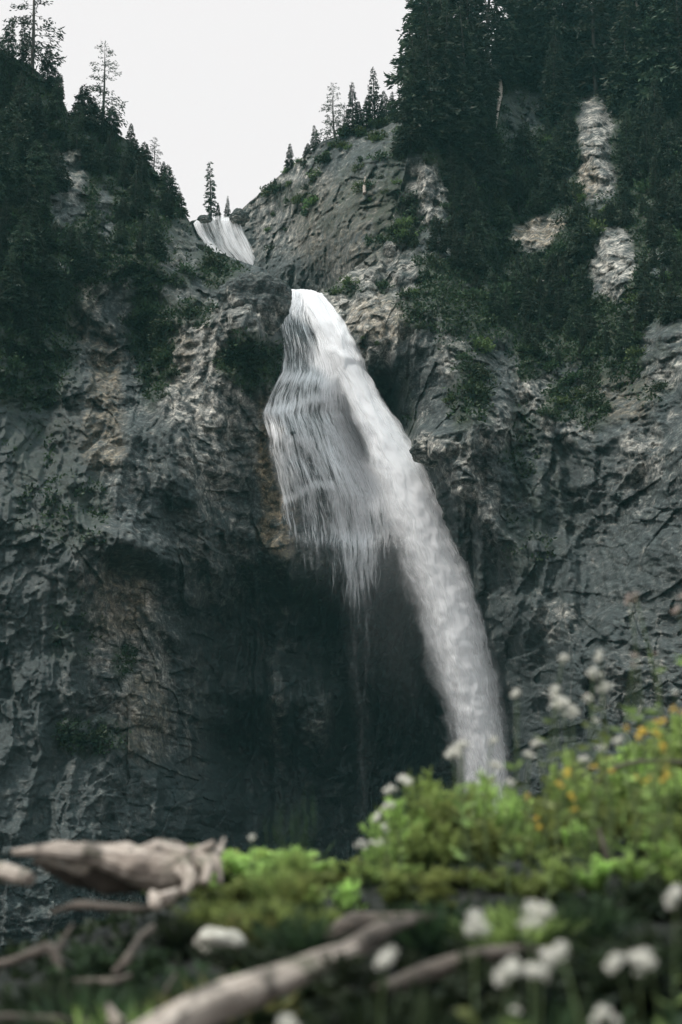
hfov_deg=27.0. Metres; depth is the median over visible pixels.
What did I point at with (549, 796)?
leafy plant
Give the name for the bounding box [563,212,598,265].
conifer
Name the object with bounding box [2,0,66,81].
conifer
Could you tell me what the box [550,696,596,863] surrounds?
flowering plant
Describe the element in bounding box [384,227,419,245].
shrub
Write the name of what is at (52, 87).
conifer
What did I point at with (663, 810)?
leafy plant
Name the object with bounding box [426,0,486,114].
conifer
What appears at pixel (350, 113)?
conifer
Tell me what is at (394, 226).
shrub
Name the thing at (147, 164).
conifer
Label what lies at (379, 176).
shrub
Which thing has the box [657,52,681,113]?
conifer
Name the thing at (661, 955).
leafy plant
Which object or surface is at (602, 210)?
shrub
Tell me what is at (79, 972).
leafy plant
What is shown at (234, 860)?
leafy plant
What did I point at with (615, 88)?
conifer
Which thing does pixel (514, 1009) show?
flowering plant
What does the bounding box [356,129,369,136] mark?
shrub
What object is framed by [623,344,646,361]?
shrub
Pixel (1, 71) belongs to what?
conifer
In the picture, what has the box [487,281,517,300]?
shrub
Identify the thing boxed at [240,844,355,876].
leafy plant
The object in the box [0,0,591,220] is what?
sky
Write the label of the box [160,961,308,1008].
leafy plant
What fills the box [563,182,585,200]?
shrub
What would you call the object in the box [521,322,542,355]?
conifer
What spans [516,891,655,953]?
fern
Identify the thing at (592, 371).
shrub
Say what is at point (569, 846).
flowering plant
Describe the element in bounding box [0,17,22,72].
conifer
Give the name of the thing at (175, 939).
grass tuft
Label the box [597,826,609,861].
dead stalk
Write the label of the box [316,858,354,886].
leafy plant
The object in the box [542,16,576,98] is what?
conifer
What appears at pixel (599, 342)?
shrub
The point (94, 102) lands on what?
conifer
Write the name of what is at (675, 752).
leafy plant
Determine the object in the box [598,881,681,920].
leafy plant
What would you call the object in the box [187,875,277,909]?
leafy plant
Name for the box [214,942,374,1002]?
leafy plant
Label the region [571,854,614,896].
leafy plant
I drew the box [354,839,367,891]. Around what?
flowering plant
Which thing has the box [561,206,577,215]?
shrub
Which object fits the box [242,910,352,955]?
grass tuft
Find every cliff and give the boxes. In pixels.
[0,54,681,952]
[190,117,407,293]
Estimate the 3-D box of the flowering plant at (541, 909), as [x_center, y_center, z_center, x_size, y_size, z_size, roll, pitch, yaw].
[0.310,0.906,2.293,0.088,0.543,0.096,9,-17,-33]
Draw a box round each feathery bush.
[358,794,431,864]
[361,835,396,870]
[374,766,478,868]
[387,821,438,870]
[416,784,497,867]
[429,820,465,873]
[436,767,526,856]
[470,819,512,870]
[478,787,542,860]
[507,824,548,862]
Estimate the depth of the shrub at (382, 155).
145.82 m
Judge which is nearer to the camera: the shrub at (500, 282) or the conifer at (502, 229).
the shrub at (500, 282)
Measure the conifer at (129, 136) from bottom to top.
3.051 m
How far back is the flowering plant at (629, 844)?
4.12 m
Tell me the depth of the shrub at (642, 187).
135.92 m
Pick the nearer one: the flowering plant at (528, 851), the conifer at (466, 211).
the flowering plant at (528, 851)
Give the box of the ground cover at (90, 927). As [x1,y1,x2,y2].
[0,833,676,1019]
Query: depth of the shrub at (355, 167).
147.43 m
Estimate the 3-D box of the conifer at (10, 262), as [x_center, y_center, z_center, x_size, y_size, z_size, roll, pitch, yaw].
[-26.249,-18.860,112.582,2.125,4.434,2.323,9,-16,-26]
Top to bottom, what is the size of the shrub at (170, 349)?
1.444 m
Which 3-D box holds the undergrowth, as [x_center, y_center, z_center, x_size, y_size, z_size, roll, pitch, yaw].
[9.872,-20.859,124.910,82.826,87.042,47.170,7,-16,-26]
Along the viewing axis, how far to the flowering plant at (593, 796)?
4.14 m
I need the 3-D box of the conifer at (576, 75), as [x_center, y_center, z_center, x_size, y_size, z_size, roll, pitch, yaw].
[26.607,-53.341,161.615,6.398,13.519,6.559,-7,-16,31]
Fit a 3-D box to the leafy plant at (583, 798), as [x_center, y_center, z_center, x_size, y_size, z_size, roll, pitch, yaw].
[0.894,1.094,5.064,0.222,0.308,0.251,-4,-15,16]
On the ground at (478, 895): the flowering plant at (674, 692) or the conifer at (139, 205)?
the flowering plant at (674, 692)
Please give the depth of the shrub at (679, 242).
121.24 m
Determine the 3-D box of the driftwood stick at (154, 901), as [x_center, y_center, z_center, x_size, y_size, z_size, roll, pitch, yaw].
[-0.492,1.021,3.738,0.031,0.056,0.068,7,-16,-27]
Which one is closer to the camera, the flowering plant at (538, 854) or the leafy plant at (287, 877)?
the flowering plant at (538, 854)
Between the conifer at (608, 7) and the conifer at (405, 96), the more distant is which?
the conifer at (608, 7)
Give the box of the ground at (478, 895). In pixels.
[0,851,681,1023]
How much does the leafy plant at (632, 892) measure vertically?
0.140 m
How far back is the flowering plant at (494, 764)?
4.32 m
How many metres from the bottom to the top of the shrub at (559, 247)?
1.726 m
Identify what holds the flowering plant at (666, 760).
on the ground at (478, 895)
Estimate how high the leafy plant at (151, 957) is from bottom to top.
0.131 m
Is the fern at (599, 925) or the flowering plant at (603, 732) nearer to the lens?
the fern at (599, 925)
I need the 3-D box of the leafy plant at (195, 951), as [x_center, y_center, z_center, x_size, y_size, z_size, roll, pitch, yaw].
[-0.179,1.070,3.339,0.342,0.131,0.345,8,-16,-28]
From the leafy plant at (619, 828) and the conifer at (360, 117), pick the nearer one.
the leafy plant at (619, 828)
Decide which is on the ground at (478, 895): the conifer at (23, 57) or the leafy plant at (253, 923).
the leafy plant at (253, 923)
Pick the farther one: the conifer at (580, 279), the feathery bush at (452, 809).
the conifer at (580, 279)
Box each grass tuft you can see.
[0,969,136,1023]
[0,978,162,1023]
[40,998,163,1023]
[90,977,186,1008]
[102,963,221,1018]
[132,912,221,961]
[137,967,317,1023]
[167,894,248,931]
[205,908,286,957]
[207,892,322,947]
[236,862,307,912]
[240,796,309,853]
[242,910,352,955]
[258,847,323,880]
[261,868,332,908]
[263,786,322,850]
[267,790,336,862]
[267,972,538,1023]
[293,904,348,944]
[369,895,507,963]
[409,983,658,1023]
[440,897,597,964]
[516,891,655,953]
[583,914,681,968]
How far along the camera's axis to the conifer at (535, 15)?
162.06 m
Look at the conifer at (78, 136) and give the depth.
129.86 m
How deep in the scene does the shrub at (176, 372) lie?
113.30 m
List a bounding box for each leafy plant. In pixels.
[0,1003,102,1023]
[21,948,170,999]
[24,979,157,1015]
[48,997,269,1023]
[61,940,177,985]
[67,1018,310,1023]
[123,995,339,1023]
[137,845,276,902]
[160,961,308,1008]
[180,844,316,892]
[185,940,310,976]
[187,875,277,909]
[194,848,273,891]
[208,868,291,889]
[212,846,337,883]
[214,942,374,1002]
[228,899,325,922]
[234,915,308,947]
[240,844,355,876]
[244,937,575,1023]
[266,873,310,888]
[279,901,377,919]
[290,868,331,886]
[290,884,329,909]
[290,1007,585,1023]
[305,860,353,869]
[305,907,377,918]
[308,865,371,886]
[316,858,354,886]
[318,855,392,872]
[327,879,367,911]
[334,862,406,884]
[362,862,431,877]
[376,868,417,911]
[379,928,681,1023]
[383,899,499,950]
[401,868,467,886]
[403,866,457,913]
[436,865,505,888]
[440,935,681,1023]
[457,908,551,947]
[471,872,542,893]
[491,894,586,923]
[505,989,681,1023]
[507,870,548,906]
[520,797,579,855]
[528,758,604,824]
[537,848,560,870]
[541,857,583,904]
[547,745,580,851]
[547,891,647,921]
[553,926,681,1023]
[557,820,589,858]
[570,754,617,811]
[571,777,619,848]
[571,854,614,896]
[587,746,654,841]
[596,832,621,849]
[598,797,645,852]
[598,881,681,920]
[607,874,681,920]
[611,852,661,895]
[624,728,673,786]
[630,824,652,857]
[632,777,680,845]
[641,834,681,888]
[643,769,681,833]
[649,714,681,790]
[655,811,681,852]
[660,854,681,884]
[661,720,681,783]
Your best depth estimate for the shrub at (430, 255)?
123.83 m
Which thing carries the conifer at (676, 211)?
on the cliff at (238, 704)
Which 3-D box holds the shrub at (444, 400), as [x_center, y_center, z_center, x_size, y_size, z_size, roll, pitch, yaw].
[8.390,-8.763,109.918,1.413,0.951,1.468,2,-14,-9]
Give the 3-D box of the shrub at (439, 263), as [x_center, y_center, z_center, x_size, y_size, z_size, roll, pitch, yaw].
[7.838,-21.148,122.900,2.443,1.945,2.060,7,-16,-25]
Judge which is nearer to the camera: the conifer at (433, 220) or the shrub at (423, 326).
the shrub at (423, 326)
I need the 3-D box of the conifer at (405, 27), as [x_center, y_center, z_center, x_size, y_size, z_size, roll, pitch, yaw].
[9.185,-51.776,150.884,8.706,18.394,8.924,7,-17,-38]
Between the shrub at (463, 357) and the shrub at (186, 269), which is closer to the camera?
the shrub at (463, 357)
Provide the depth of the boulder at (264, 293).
113.29 m
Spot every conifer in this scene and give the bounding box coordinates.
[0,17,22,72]
[0,49,5,81]
[0,52,17,97]
[0,131,21,187]
[0,247,19,294]
[1,91,35,150]
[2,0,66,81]
[5,214,41,273]
[16,21,30,69]
[18,139,59,194]
[18,142,34,173]
[35,254,69,302]
[38,176,54,223]
[39,45,57,89]
[46,69,64,96]
[46,74,66,120]
[48,220,58,248]
[49,148,73,192]
[57,127,69,152]
[66,84,100,134]
[66,107,86,152]
[71,231,86,277]
[75,87,86,123]
[76,136,106,175]
[85,41,128,127]
[87,97,101,130]
[96,108,109,143]
[96,235,106,262]
[102,131,118,172]
[105,106,122,136]
[110,219,130,244]
[112,197,131,223]
[117,157,132,187]
[120,136,143,171]
[124,123,135,145]
[125,169,148,218]
[131,149,152,202]
[133,232,145,255]
[135,141,153,167]
[140,150,151,181]
[143,218,169,258]
[149,138,162,173]
[153,209,162,233]
[155,164,181,200]
[157,180,176,217]
[159,161,166,181]
[173,192,189,218]
[202,161,218,216]
[214,203,220,219]
[224,198,230,217]
[283,144,293,170]
[302,143,310,157]
[308,125,320,153]
[315,83,349,141]
[335,103,350,134]
[340,82,362,137]
[353,102,364,127]
[360,94,372,128]
[365,67,383,121]
[374,91,390,120]
[383,0,469,114]
[385,92,393,118]
[389,44,447,157]
[389,106,431,160]
[391,0,461,86]
[399,33,429,122]
[400,10,463,112]
[403,36,462,148]
[417,0,480,129]
[423,10,481,162]
[423,218,450,253]
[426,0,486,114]
[428,214,439,231]
[447,5,490,139]
[448,230,468,269]
[455,0,500,116]
[455,163,478,198]
[456,184,490,236]
[458,0,500,104]
[464,209,492,255]
[470,0,530,91]
[473,34,497,128]
[474,109,504,153]
[486,282,507,315]
[492,196,514,229]
[495,1,530,71]
[498,224,510,244]
[501,0,540,69]
[508,0,542,84]
[508,120,540,165]
[511,0,570,88]
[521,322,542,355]
[522,0,592,90]
[530,252,542,272]
[534,36,575,123]
[534,273,545,300]
[534,322,546,340]
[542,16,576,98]
[543,254,560,279]
[550,0,599,92]
[552,348,561,363]
[560,252,574,272]
[561,108,579,143]
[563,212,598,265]
[564,0,599,77]
[564,303,583,340]
[567,0,614,93]
[569,202,582,225]
[569,264,594,302]
[578,327,588,356]
[589,0,616,87]
[589,201,600,225]
[594,0,672,109]
[601,199,619,226]
[601,331,611,356]
[602,0,641,62]
[603,0,642,98]
[603,19,644,114]
[604,320,609,338]
[610,316,637,358]
[613,110,642,170]
[614,180,636,208]
[616,0,681,115]
[616,202,635,227]
[617,149,645,186]
[621,308,629,325]
[631,288,656,326]
[633,0,681,45]
[634,256,654,287]
[635,54,671,113]
[637,193,648,212]
[643,0,681,55]
[644,206,662,247]
[646,157,663,198]
[647,247,659,267]
[649,120,681,176]
[651,176,678,220]
[654,0,681,103]
[655,283,681,324]
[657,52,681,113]
[657,228,681,264]
[658,262,668,284]
[661,188,681,228]
[675,142,681,169]
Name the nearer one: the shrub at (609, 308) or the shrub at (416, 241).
the shrub at (609, 308)
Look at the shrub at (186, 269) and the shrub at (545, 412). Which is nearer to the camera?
the shrub at (545, 412)
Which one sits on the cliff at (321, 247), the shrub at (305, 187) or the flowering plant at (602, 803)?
the shrub at (305, 187)
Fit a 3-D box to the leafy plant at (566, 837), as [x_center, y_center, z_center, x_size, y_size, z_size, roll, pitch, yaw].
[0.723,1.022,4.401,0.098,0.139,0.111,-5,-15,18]
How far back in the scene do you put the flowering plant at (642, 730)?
4.18 m
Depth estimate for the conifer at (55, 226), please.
118.31 m
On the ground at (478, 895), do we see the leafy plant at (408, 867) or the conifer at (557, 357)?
the leafy plant at (408, 867)
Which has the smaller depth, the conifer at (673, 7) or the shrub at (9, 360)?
the shrub at (9, 360)
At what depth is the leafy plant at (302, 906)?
3.68 m
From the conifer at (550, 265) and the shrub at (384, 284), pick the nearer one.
the shrub at (384, 284)
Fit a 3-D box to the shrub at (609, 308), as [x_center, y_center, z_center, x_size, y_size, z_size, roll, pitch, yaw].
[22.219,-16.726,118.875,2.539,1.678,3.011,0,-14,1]
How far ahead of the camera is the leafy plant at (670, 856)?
3.87 m
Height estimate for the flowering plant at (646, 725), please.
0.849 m
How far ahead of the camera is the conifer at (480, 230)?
131.02 m
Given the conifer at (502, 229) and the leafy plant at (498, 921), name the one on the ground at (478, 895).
the leafy plant at (498, 921)
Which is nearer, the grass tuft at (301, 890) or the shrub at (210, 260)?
the grass tuft at (301, 890)
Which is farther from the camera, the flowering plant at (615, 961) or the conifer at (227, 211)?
the conifer at (227, 211)
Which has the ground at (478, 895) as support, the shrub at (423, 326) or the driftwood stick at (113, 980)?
the driftwood stick at (113, 980)
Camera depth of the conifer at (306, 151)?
159.99 m
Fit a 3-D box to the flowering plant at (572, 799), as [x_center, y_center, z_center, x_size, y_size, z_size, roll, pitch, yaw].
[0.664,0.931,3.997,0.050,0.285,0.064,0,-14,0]
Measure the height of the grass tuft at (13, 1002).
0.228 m
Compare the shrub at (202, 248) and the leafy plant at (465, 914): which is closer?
the leafy plant at (465, 914)
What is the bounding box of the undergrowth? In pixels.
[0,54,681,757]
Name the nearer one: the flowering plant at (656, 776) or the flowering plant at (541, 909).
the flowering plant at (541, 909)
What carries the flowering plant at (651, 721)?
on the ground at (478, 895)
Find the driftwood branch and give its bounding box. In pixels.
[0,862,35,885]
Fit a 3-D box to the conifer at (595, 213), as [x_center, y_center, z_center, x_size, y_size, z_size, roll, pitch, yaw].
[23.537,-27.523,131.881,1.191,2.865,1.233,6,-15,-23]
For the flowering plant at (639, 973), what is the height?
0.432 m
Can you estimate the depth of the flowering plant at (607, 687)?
4.37 m
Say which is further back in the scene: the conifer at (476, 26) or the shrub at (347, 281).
the conifer at (476, 26)
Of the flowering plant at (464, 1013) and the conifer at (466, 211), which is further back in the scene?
the conifer at (466, 211)
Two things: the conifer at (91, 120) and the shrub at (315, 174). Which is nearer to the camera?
the conifer at (91, 120)
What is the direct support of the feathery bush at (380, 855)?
on the ground at (478, 895)
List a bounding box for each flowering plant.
[245,834,258,882]
[278,1014,295,1023]
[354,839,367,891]
[367,839,376,869]
[371,839,382,870]
[372,812,391,882]
[374,946,397,1023]
[379,773,413,883]
[379,823,391,888]
[382,801,405,871]
[383,784,408,863]
[444,746,471,870]
[449,739,479,896]
[455,750,479,868]
[455,909,489,1023]
[472,736,504,870]
[479,760,503,872]
[492,900,552,1023]
[493,957,522,1023]
[495,778,521,899]
[501,688,526,878]
[510,1006,520,1023]
[514,751,534,880]
[522,793,534,880]
[522,963,549,1023]
[525,815,539,874]
[530,739,564,872]
[533,653,569,856]
[533,824,547,900]
[538,941,580,1023]
[539,767,572,904]
[542,684,572,863]
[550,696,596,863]
[555,781,580,885]
[562,704,589,859]
[567,792,579,887]
[571,807,589,892]
[575,666,603,853]
[577,769,614,876]
[578,755,608,861]
[582,694,626,878]
[582,764,604,875]
[589,649,618,852]
[589,681,621,856]
[590,718,618,850]
[590,1004,620,1023]
[596,744,618,864]
[603,952,632,1023]
[608,653,640,831]
[612,736,639,834]
[616,725,653,887]
[621,775,640,866]
[622,663,644,837]
[624,593,653,831]
[625,947,662,1023]
[633,592,681,827]
[634,969,643,1023]
[635,727,662,861]
[635,732,674,847]
[637,776,657,887]
[642,717,678,877]
[642,719,664,873]
[643,651,679,809]
[644,728,673,867]
[644,765,668,841]
[645,706,677,884]
[650,742,669,847]
[651,772,681,883]
[652,885,681,1023]
[670,690,681,788]
[671,605,681,626]
[674,594,681,664]
[677,710,681,807]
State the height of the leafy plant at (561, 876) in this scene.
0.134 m
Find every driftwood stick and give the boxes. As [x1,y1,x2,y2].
[0,942,63,976]
[0,1013,91,1023]
[51,900,152,914]
[57,923,73,950]
[73,973,132,985]
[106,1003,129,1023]
[111,924,155,976]
[148,890,161,910]
[157,887,180,907]
[157,972,176,1009]
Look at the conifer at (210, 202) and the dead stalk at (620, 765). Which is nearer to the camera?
the dead stalk at (620, 765)
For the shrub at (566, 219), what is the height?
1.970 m
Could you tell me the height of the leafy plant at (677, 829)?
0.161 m
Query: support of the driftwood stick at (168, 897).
on the ground at (478, 895)
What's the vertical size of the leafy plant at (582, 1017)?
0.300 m
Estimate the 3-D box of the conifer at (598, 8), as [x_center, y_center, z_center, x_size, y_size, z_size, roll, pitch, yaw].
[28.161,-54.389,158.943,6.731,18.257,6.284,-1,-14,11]
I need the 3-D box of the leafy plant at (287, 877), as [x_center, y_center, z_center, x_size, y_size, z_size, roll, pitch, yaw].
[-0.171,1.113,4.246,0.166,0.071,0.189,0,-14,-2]
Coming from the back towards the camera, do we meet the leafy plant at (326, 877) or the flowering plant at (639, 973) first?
the leafy plant at (326, 877)
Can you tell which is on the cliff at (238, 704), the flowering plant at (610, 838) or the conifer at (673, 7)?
the conifer at (673, 7)
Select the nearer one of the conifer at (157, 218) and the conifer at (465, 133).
the conifer at (157, 218)
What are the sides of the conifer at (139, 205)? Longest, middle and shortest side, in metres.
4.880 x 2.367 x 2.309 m
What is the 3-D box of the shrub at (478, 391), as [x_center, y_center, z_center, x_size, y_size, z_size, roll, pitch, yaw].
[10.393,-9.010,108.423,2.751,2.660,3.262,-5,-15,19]
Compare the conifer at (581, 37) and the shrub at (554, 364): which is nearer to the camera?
the shrub at (554, 364)
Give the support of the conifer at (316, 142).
on the cliff at (321, 247)
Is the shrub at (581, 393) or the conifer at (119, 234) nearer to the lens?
the shrub at (581, 393)
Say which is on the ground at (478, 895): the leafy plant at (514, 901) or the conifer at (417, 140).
the leafy plant at (514, 901)
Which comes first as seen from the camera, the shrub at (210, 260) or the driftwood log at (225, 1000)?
the driftwood log at (225, 1000)
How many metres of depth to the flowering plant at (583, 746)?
4.34 m
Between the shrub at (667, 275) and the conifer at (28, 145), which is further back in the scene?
the conifer at (28, 145)
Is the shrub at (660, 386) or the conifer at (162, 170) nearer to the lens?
the shrub at (660, 386)
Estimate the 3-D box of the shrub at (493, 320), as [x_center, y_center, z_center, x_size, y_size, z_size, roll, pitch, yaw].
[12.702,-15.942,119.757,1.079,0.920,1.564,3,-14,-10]
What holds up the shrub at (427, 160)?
on the cliff at (238, 704)
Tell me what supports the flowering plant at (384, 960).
on the ground at (478, 895)
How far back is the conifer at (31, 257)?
114.76 m
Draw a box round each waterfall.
[194,218,254,264]
[265,289,505,815]
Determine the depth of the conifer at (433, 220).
130.06 m
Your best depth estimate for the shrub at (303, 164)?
157.70 m
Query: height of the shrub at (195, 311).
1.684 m
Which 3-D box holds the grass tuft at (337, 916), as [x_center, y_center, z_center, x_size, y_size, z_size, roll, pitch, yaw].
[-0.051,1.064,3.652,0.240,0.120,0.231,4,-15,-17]
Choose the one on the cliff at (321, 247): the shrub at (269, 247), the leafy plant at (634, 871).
the shrub at (269, 247)
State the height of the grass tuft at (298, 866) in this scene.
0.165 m
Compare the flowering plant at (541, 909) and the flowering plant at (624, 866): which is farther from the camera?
the flowering plant at (624, 866)
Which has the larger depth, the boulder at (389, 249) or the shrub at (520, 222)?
the shrub at (520, 222)
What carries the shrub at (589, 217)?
on the cliff at (238, 704)
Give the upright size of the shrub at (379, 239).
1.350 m
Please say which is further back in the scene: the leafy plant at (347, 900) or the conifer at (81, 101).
the conifer at (81, 101)
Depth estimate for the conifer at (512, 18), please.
163.43 m
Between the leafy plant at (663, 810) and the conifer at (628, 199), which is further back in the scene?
the conifer at (628, 199)
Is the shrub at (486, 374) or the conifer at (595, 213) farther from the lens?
the conifer at (595, 213)
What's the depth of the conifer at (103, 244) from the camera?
120.34 m
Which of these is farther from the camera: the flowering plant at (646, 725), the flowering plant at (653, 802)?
the flowering plant at (646, 725)
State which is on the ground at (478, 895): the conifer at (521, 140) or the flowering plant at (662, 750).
the flowering plant at (662, 750)
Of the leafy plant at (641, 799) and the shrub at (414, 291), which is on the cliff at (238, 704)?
the shrub at (414, 291)
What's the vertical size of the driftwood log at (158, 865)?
0.163 m
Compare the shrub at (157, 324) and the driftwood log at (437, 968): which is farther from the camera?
the shrub at (157, 324)
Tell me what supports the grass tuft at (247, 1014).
on the ground at (478, 895)
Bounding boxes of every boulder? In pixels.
[197,215,212,223]
[214,326,238,353]
[216,271,289,335]
[229,208,249,224]
[277,278,291,308]
[383,241,396,257]
[391,261,414,273]
[409,432,437,467]
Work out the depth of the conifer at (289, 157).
163.01 m
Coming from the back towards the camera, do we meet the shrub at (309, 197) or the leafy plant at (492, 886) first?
the shrub at (309, 197)
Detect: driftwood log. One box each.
[11,837,225,896]
[136,916,417,1023]
[321,912,435,943]
[372,945,551,993]
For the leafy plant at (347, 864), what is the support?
on the ground at (478, 895)
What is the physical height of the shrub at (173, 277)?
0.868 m
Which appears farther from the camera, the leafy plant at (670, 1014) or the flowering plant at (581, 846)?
the flowering plant at (581, 846)
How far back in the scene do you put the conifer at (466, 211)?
133.23 m
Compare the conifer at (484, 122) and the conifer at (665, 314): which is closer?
the conifer at (665, 314)
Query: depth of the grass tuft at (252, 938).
3.58 m
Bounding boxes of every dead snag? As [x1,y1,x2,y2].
[363,177,365,194]
[496,75,502,126]
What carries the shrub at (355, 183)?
on the cliff at (321, 247)
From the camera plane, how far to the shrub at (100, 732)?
94.78 m
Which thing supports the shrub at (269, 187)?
on the cliff at (321, 247)
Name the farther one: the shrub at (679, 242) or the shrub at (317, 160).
the shrub at (317, 160)
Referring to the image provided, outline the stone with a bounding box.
[193,926,246,960]
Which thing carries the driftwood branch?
on the ground at (478, 895)
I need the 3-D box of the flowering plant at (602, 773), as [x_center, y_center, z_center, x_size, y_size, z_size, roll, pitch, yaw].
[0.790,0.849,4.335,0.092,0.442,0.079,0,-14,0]
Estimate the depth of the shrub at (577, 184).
140.49 m
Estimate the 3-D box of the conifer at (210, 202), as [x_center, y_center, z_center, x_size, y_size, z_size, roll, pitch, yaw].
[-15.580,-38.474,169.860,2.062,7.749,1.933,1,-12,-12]
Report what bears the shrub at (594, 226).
on the cliff at (238, 704)
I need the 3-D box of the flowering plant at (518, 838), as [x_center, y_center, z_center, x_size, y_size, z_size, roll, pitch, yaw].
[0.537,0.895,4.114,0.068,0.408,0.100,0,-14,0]
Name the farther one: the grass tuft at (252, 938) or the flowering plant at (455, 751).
the flowering plant at (455, 751)
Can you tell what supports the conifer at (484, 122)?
on the cliff at (238, 704)
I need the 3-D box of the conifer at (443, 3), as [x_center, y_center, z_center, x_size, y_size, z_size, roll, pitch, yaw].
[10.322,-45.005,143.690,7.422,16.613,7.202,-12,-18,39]
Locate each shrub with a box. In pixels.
[4,352,26,371]
[75,726,108,742]
[125,259,143,266]
[140,328,156,340]
[143,195,154,202]
[147,327,163,342]
[148,318,168,330]
[153,342,176,357]
[153,360,164,367]
[156,348,171,360]
[156,390,170,398]
[159,370,171,378]
[167,365,182,375]
[170,273,184,281]
[175,261,196,275]
[181,305,205,316]
[198,245,211,253]
[202,251,228,273]
[222,263,235,271]
[259,178,276,191]
[259,185,270,198]
[263,243,274,251]
[270,185,281,195]
[283,196,290,204]
[291,193,307,203]
[293,157,301,165]
[299,160,306,168]
[300,183,308,191]
[300,208,308,216]
[301,194,318,209]
[302,192,317,203]
[306,167,322,178]
[307,176,316,184]
[309,152,330,165]
[321,154,329,162]
[329,137,345,148]
[331,286,342,294]
[335,125,352,137]
[335,140,349,148]
[336,123,347,137]
[339,274,359,288]
[343,143,352,149]
[350,161,363,172]
[351,179,363,193]
[352,125,365,134]
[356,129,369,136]
[356,156,367,162]
[360,177,375,191]
[364,233,385,247]
[367,149,389,160]
[368,129,387,140]
[370,115,389,126]
[370,134,383,141]
[375,174,384,179]
[375,278,394,288]
[377,120,388,126]
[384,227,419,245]
[385,222,398,235]
[389,153,403,160]
[390,177,401,183]
[393,226,419,239]
[394,213,412,228]
[395,285,415,300]
[406,239,423,246]
[408,287,418,293]
[412,321,426,329]
[421,253,435,262]
[422,157,437,164]
[422,257,447,269]
[439,202,456,209]
[441,392,455,403]
[450,360,485,381]
[453,352,473,361]
[456,376,493,406]
[458,287,489,300]
[467,335,495,352]
[478,330,493,341]
[478,363,491,380]
[485,274,507,288]
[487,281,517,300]
[488,318,496,324]
[501,237,521,253]
[503,292,521,308]
[512,217,527,224]
[514,341,535,355]
[518,131,543,147]
[530,343,545,355]
[536,407,560,416]
[537,134,554,145]
[540,359,559,373]
[545,239,566,259]
[546,394,573,406]
[548,209,577,225]
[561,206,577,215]
[561,344,596,365]
[562,180,583,191]
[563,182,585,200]
[565,204,592,215]
[565,367,587,381]
[570,386,591,398]
[574,224,600,242]
[575,296,598,314]
[576,192,586,201]
[577,213,594,224]
[577,216,607,240]
[577,393,605,407]
[581,371,604,387]
[583,368,599,376]
[583,375,603,390]
[587,337,604,348]
[595,300,623,318]
[597,402,617,412]
[599,204,606,213]
[605,359,616,367]
[610,153,623,161]
[623,292,637,304]
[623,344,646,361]
[624,330,645,343]
[630,176,661,192]
[634,319,649,330]
[642,380,671,395]
[658,268,680,280]
[665,225,681,238]
[675,234,681,246]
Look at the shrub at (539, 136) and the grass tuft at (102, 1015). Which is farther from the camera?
the shrub at (539, 136)
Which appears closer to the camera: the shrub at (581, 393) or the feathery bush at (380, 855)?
the feathery bush at (380, 855)
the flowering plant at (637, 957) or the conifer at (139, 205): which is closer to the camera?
the flowering plant at (637, 957)
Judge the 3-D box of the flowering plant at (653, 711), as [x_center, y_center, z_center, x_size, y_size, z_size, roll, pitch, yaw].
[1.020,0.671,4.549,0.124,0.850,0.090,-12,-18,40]
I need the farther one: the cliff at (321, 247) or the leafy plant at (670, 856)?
the cliff at (321, 247)
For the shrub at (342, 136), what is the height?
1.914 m
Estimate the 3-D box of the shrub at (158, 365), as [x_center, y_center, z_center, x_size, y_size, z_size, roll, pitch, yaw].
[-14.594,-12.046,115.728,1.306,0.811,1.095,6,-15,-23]
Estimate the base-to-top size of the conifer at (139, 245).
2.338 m
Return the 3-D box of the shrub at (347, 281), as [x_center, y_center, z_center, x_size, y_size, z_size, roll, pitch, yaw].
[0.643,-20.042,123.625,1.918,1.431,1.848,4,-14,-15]
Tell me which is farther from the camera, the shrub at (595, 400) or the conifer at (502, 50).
the conifer at (502, 50)
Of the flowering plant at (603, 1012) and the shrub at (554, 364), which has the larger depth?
the shrub at (554, 364)
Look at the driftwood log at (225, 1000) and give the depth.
2.63 m
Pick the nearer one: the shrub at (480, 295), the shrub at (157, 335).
the shrub at (157, 335)
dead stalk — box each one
[596,759,681,783]
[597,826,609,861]
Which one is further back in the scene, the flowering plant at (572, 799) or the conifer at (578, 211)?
the conifer at (578, 211)
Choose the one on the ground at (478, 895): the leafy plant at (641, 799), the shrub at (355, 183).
the leafy plant at (641, 799)
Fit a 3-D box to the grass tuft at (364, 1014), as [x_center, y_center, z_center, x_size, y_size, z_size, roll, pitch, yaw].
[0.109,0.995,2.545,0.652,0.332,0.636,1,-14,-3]
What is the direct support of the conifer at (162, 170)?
on the cliff at (238, 704)
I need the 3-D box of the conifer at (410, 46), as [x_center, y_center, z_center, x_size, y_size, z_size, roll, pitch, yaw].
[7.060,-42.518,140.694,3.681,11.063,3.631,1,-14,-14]
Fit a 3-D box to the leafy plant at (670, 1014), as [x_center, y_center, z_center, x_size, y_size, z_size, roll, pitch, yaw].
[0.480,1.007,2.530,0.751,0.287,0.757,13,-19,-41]
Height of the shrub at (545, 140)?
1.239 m
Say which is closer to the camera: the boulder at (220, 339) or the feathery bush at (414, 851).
the feathery bush at (414, 851)
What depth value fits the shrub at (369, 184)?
142.42 m
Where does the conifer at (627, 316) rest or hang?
on the cliff at (238, 704)
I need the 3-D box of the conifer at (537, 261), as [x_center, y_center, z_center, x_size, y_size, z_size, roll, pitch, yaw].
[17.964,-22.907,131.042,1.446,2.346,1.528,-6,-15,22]
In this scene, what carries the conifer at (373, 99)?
on the cliff at (321, 247)
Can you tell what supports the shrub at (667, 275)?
on the cliff at (238, 704)
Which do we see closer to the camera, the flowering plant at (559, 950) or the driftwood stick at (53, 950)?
the flowering plant at (559, 950)
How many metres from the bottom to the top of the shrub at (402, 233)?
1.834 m

